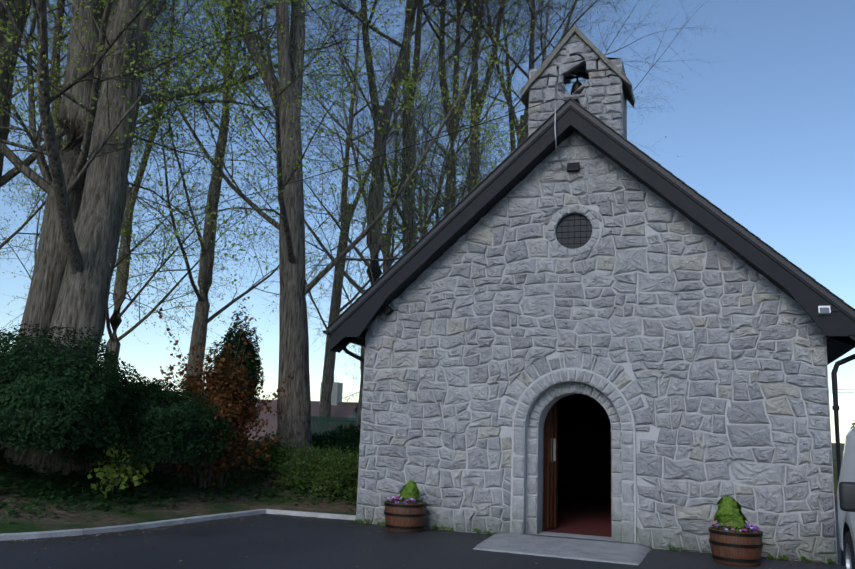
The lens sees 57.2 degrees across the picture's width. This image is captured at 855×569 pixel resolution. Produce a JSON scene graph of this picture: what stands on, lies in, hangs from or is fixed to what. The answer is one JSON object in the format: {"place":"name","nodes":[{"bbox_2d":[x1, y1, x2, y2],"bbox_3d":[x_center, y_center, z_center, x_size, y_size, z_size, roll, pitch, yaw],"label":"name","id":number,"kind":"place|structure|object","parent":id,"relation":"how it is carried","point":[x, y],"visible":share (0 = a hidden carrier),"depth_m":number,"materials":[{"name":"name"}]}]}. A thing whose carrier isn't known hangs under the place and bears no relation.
{"place":"outdoors","nodes":[
{"label":"outdoors","id":0,"kind":"place"},
{"bbox_2d":[0,439,844,533],"bbox_3d":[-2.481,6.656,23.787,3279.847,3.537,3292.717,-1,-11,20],"label":"ground","id":1,"kind":"structure","parent":0,"point":[65,520],"depth_m":13.25,"materials":[{"name":"green plant"}]},
{"bbox_2d":[0,0,208,289],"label":"tree","id":2,"kind":"object","parent":1,"relation":"on","point":[17,231],"depth_m":23.13,"materials":[{"name":"green plant"}]},
{"bbox_2d":[0,0,258,350],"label":"tree","id":3,"kind":"object","parent":1,"relation":"on","point":[57,11],"depth_m":29.52,"materials":[{"name":"green plant"}]},
{"bbox_2d":[1,99,852,392],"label":"overhead cables","id":4,"kind":"object","parent":3,"relation":"attached to","point":[381,155],"visible":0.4,"depth_m":15.77,"materials":[{"name":"black plastic"}]},
{"bbox_2d":[63,377,236,466],"bbox_3d":[-5.128,2.495,14.404,3.110,1.562,2.820,-1,-11,20],"label":"bush","id":5,"kind":"object","parent":1,"relation":"on","point":[188,414],"depth_m":13.59,"materials":[{"name":"green plant"}]},
{"bbox_2d":[3,0,310,371],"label":"tree","id":6,"kind":"object","parent":1,"relation":"on","point":[114,320],"depth_m":32.21,"materials":[{"name":"green plant"}]},
{"bbox_2d":[0,0,332,254],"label":"tree","id":7,"kind":"object","parent":1,"relation":"on","point":[28,161],"depth_m":17.49,"materials":[{"name":"green plant"}]},
{"bbox_2d":[0,443,358,522],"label":"ivy ground cover","id":8,"kind":"object","parent":1,"relation":"on","point":[98,496],"visible":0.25,"depth_m":13.64,"materials":[{"name":"green plant"}]},
{"bbox_2d":[0,321,157,453],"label":"bush","id":9,"kind":"object","parent":8,"relation":"on","point":[100,402],"depth_m":12.15,"materials":[{"name":"green plant"}]},
{"bbox_2d":[82,426,154,498],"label":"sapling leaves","id":10,"kind":"object","parent":8,"relation":"on","point":[111,476],"depth_m":13.11,"materials":[{"name":"green plant"}]},
{"bbox_2d":[4,0,358,389],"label":"tree","id":11,"kind":"object","parent":1,"relation":"on","point":[202,320],"depth_m":28.99,"materials":[{"name":"green plant"}]},
{"bbox_2d":[0,0,375,449],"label":"tree","id":12,"kind":"object","parent":1,"relation":"on","point":[51,259],"visible":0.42,"depth_m":15.47,"materials":[{"name":"green plant"}]},
{"bbox_2d":[0,0,437,328],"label":"big tree leaves","id":13,"kind":"object","parent":12,"relation":"attached to","point":[187,70],"visible":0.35,"depth_m":15.69,"materials":[{"name":"green plant"}]},
{"bbox_2d":[0,0,433,474],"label":"tree","id":14,"kind":"object","parent":1,"relation":"on","point":[91,235],"visible":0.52,"depth_m":14.92,"materials":[{"name":"green plant"}]},
{"bbox_2d":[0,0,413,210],"bbox_3d":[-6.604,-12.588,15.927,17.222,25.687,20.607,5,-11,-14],"label":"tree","id":15,"kind":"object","parent":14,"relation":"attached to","point":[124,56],"visible":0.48,"depth_m":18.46,"materials":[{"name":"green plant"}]},
{"bbox_2d":[152,296,293,491],"bbox_3d":[-4.376,2.087,15.426,2.920,3.883,3.640,-1,-11,20],"label":"shrub","id":16,"kind":"object","parent":1,"relation":"on","point":[222,406],"depth_m":15.35,"materials":[{"name":"brown plant"}]},
{"bbox_2d":[206,310,264,426],"bbox_3d":[-4.409,1.905,17.974,1.403,2.784,1.346,-1,-11,20],"label":"upright yew","id":17,"kind":"object","parent":1,"relation":"on","point":[257,364],"depth_m":17.82,"materials":[{"name":"green plant"}]},
{"bbox_2d":[242,428,322,483],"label":"shrub leaves","id":18,"kind":"object","parent":1,"relation":"on","point":[272,453],"depth_m":16.40,"materials":[{"name":"green plant"}]},
{"bbox_2d":[20,0,547,479],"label":"tree","id":19,"kind":"object","parent":1,"relation":"on","point":[294,422],"depth_m":17.31,"materials":[{"name":"brown plant"}]},
{"bbox_2d":[238,379,357,439],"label":"building","id":20,"kind":"structure","parent":1,"relation":"on","point":[339,408],"depth_m":36.58,"materials":[{"name":"pink tile"}]},
{"bbox_2d":[270,439,357,495],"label":"shrub leaves","id":21,"kind":"object","parent":1,"relation":"on","point":[296,480],"depth_m":15.67,"materials":[{"name":"green plant"}]},
{"bbox_2d":[312,438,336,455],"bbox_3d":[-2.601,3.949,18.412,1.505,0.700,1.501,-1,-11,20],"label":"shrub","id":22,"kind":"object","parent":1,"relation":"on","point":[317,443],"visible":0.04,"depth_m":18.29,"materials":[{"name":"green plant"}]},
{"bbox_2d":[307,446,358,504],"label":"shrub leaves","id":23,"kind":"object","parent":1,"relation":"on","point":[348,465],"depth_m":15.01,"materials":[{"name":"green plant"}]},
{"bbox_2d":[310,416,356,438],"bbox_3d":[-3.029,4.682,25.010,3.541,0.926,0.050,-1,-11,18],"label":"fence","id":24,"kind":"object","parent":1,"relation":"on","point":[327,420],"visible":0.21,"depth_m":25.09,"materials":[{"name":"green metal"}]},
{"bbox_2d":[311,430,355,454],"bbox_3d":[-2.608,3.898,18.413,2.025,0.957,1.981,-1,-11,20],"label":"shrub","id":25,"kind":"object","parent":1,"relation":"on","point":[326,437],"visible":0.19,"depth_m":18.22,"materials":[{"name":"green plant"}]},
{"bbox_2d":[328,422,360,447],"bbox_3d":[-1.936,4.052,20.035,1.604,1.178,1.647,-1,-11,20],"label":"shrub","id":26,"kind":"object","parent":1,"relation":"on","point":[348,433],"visible":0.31,"depth_m":19.61,"materials":[{"name":"green plant"}]},
{"bbox_2d":[337,427,359,447],"bbox_3d":[-1.946,4.088,20.015,1.125,0.953,1.221,-7,-14,42],"label":"shrub","id":27,"kind":"object","parent":1,"relation":"on","point":[351,437],"visible":0.12,"depth_m":19.69,"materials":[{"name":"green plant"}]},
{"bbox_2d":[222,0,505,378],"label":"tree","id":28,"kind":"object","parent":1,"relation":"on","point":[359,179],"depth_m":42.55,"materials":[{"name":"green plant"}]},
{"bbox_2d":[188,0,550,431],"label":"corner tree","id":29,"kind":"object","parent":1,"relation":"on","point":[374,242],"depth_m":25.49,"materials":[{"name":"plant"}]},
{"bbox_2d":[224,0,524,428],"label":"tree","id":30,"kind":"object","parent":1,"relation":"on","point":[328,370],"depth_m":36.64,"materials":[{"name":"plant"}]},
{"bbox_2d":[310,10,525,377],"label":"tree","id":31,"kind":"object","parent":1,"relation":"on","point":[437,211],"depth_m":45.71,"materials":[{"name":"green plant"}]},
{"bbox_2d":[0,499,844,568],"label":"asphalt forecourt","id":32,"kind":"structure","parent":1,"relation":"on","point":[310,540],"depth_m":10.09,"materials":[{"name":"black asphalt"}]},
{"bbox_2d":[0,509,355,540],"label":"kerb","id":33,"kind":"structure","parent":32,"relation":"on","point":[58,533],"depth_m":11.69,"materials":[{"name":"concrete"}]},
{"bbox_2d":[384,501,426,531],"bbox_3d":[-0.354,3.667,12.410,0.678,0.426,0.678,-1,-11,20],"label":"barrel planter","id":34,"kind":"object","parent":32,"relation":"on","point":[404,517],"visible":0.88,"depth_m":12.14,"materials":[{"name":"brown wood"}]},
{"bbox_2d":[387,480,424,503],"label":"barrel planter plants","id":35,"kind":"object","parent":34,"relation":"on","point":[409,492],"visible":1,"depth_m":12.37,"materials":[{"name":"green plant"}]},
{"bbox_2d":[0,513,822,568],"bbox_3d":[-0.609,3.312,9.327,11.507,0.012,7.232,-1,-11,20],"label":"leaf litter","id":36,"kind":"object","parent":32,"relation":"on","point":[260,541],"visible":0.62,"depth_m":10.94,"materials":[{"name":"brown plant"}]},
{"bbox_2d":[473,532,650,564],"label":"slab","id":37,"kind":"structure","parent":32,"relation":"on","point":[585,549],"depth_m":10.98,"materials":[{"name":"concrete"}]},
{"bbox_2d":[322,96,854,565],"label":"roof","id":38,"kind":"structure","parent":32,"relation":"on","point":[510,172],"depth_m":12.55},
{"bbox_2d":[528,36,626,139],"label":"bell tower","id":39,"kind":"structure","parent":38,"relation":"on","point":[581,69],"depth_m":13.26,"materials":[{"name":"grey stone"}]},
{"bbox_2d":[554,81,567,172],"bbox_3d":[2.230,-2.554,13.004,0.080,1.680,0.696,-4,-12,29],"label":"bell rope","id":40,"kind":"object","parent":39,"relation":"hanging from","point":[555,124],"visible":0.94,"depth_m":12.76,"materials":[{"name":"white fabric"}]},
{"bbox_2d":[528,34,621,182],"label":"bell tower stones","id":41,"kind":"object","parent":39,"relation":"attached to","point":[598,78],"visible":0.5,"depth_m":13.07,"materials":[{"name":"grey stone"}]},
{"bbox_2d":[565,74,588,94],"bbox_3d":[2.577,-3.373,13.467,0.410,0.462,0.310,-1,-11,20],"label":"bell","id":42,"kind":"object","parent":39,"relation":"hanging from","point":[577,84],"visible":0.52,"depth_m":13.42,"materials":[{"name":"black metal"}]},
{"bbox_2d":[520,24,634,110],"bbox_3d":[2.612,-3.723,13.579,1.873,1.229,0.935,-1,-11,20],"label":"bellcote roof coping","id":43,"kind":"object","parent":39,"relation":"on","point":[537,74],"visible":0.38,"depth_m":13.29,"materials":[{"name":"grey stone"}]},
{"bbox_2d":[354,518,834,564],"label":"wall weeds","id":44,"kind":"object","parent":32,"relation":"on","point":[830,561],"depth_m":11.33,"materials":[{"name":"green plant"}]},
{"bbox_2d":[708,526,762,565],"bbox_3d":[4.112,3.488,10.450,0.678,0.426,0.678,-1,-11,20],"label":"barrel planter","id":45,"kind":"object","parent":32,"relation":"on","point":[736,548],"visible":0.94,"depth_m":10.19,"materials":[{"name":"brown wood"}]},
{"bbox_2d":[711,496,759,532],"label":"barrel planter plants","id":46,"kind":"object","parent":45,"relation":"on","point":[729,516],"visible":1,"depth_m":10.41,"materials":[{"name":"green plant"}]},
{"bbox_2d":[837,427,854,555],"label":"van body","id":47,"kind":"object","parent":32,"relation":"on","point":[846,522],"visible":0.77,"depth_m":8.97,"materials":[{"name":"white metal"}]},
{"bbox_2d":[839,482,854,511],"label":"window","id":48,"kind":"structure","parent":47,"relation":"attached to","point":[847,496],"depth_m":6.76,"materials":[{"name":"black glass"}]},
{"bbox_2d":[308,2,540,405],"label":"tree","id":49,"kind":"object","parent":1,"relation":"on","point":[430,194],"depth_m":41.38,"materials":[{"name":"green plant"}]},
{"bbox_2d":[253,0,682,324],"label":"tree","id":50,"kind":"object","parent":1,"relation":"on","point":[483,92],"visible":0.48,"depth_m":31.49,"materials":[{"name":"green plant"}]},
{"bbox_2d":[252,0,682,312],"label":"tree leaves","id":51,"kind":"object","parent":50,"relation":"attached to","point":[400,164],"visible":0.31,"depth_m":30.24,"materials":[{"name":"green plant"}]},
{"bbox_2d":[261,0,683,253],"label":"tree","id":52,"kind":"object","parent":1,"relation":"on","point":[406,119],"visible":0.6,"depth_m":26.27,"materials":[{"name":"green plant"}]},
{"bbox_2d":[308,0,651,253],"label":"tree","id":53,"kind":"object","parent":1,"relation":"on","point":[452,160],"visible":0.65,"depth_m":29.93,"materials":[{"name":"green plant"}]},
{"bbox_2d":[308,0,737,262],"bbox_3d":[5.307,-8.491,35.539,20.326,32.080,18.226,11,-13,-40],"label":"tree","id":54,"kind":"object","parent":1,"relation":"on","point":[531,64],"visible":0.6,"depth_m":34.67,"materials":[{"name":"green plant"}]},
{"bbox_2d":[420,0,627,190],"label":"tree","id":55,"kind":"object","parent":1,"relation":"on","point":[517,103],"visible":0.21,"depth_m":38.99,"materials":[{"name":"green plant"}]},
{"bbox_2d":[0,0,854,442],"label":"sky","id":56,"kind":"structure","parent":0,"point":[766,136],"materials":[{"name":"blue"}]},
{"bbox_2d":[510,204,636,542],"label":"chapel arch stones","id":57,"kind":"object","parent":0,"point":[623,532],"visible":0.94,"depth_m":12.22,"materials":[{"name":"grey stone"}]},
{"bbox_2d":[526,394,620,541],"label":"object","id":58,"kind":"structure","parent":0,"point":[584,467],"depth_m":22.11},
{"bbox_2d":[542,400,611,535],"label":"chapel doors","id":59,"kind":"structure","parent":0,"point":[550,480],"depth_m":12.95,"materials":[{"name":"brown wood"}]},
{"bbox_2d":[356,133,836,563],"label":"chapel facade stones","id":60,"kind":"object","parent":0,"point":[769,498],"visible":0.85,"depth_m":12.29,"materials":[{"name":"grey stone"}]},
{"bbox_2d":[556,214,591,248],"bbox_3d":[2.391,-0.861,12.770,0.612,0.612,0.008,-1,-11,20],"label":"round window","id":61,"kind":"structure","parent":60,"relation":"in","point":[573,231],"depth_m":12.77,"materials":[{"name":"black glass"}]},
{"bbox_2d":[381,162,838,315],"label":"floodlights","id":62,"kind":"object","parent":60,"relation":"attached to","point":[386,309],"visible":0.92,"depth_m":12.81,"materials":[{"name":"black metal"}]},
{"bbox_2d":[356,145,837,563],"bbox_3d":[2.313,0.658,12.444,7.200,6.570,0.001,-1,-11,20],"label":"chapel facade mortar","id":63,"kind":"object","parent":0,"point":[651,434],"visible":0.27,"depth_m":12.23,"materials":[{"name":"grey concrete"}]},
{"bbox_2d":[844,530,854,568],"bbox_3d":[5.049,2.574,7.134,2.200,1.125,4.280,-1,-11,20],"label":"wheel","id":64,"kind":"object","parent":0,"point":[849,557],"visible":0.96,"depth_m":8.74,"materials":[{"name":"black rubber"}]}
]}

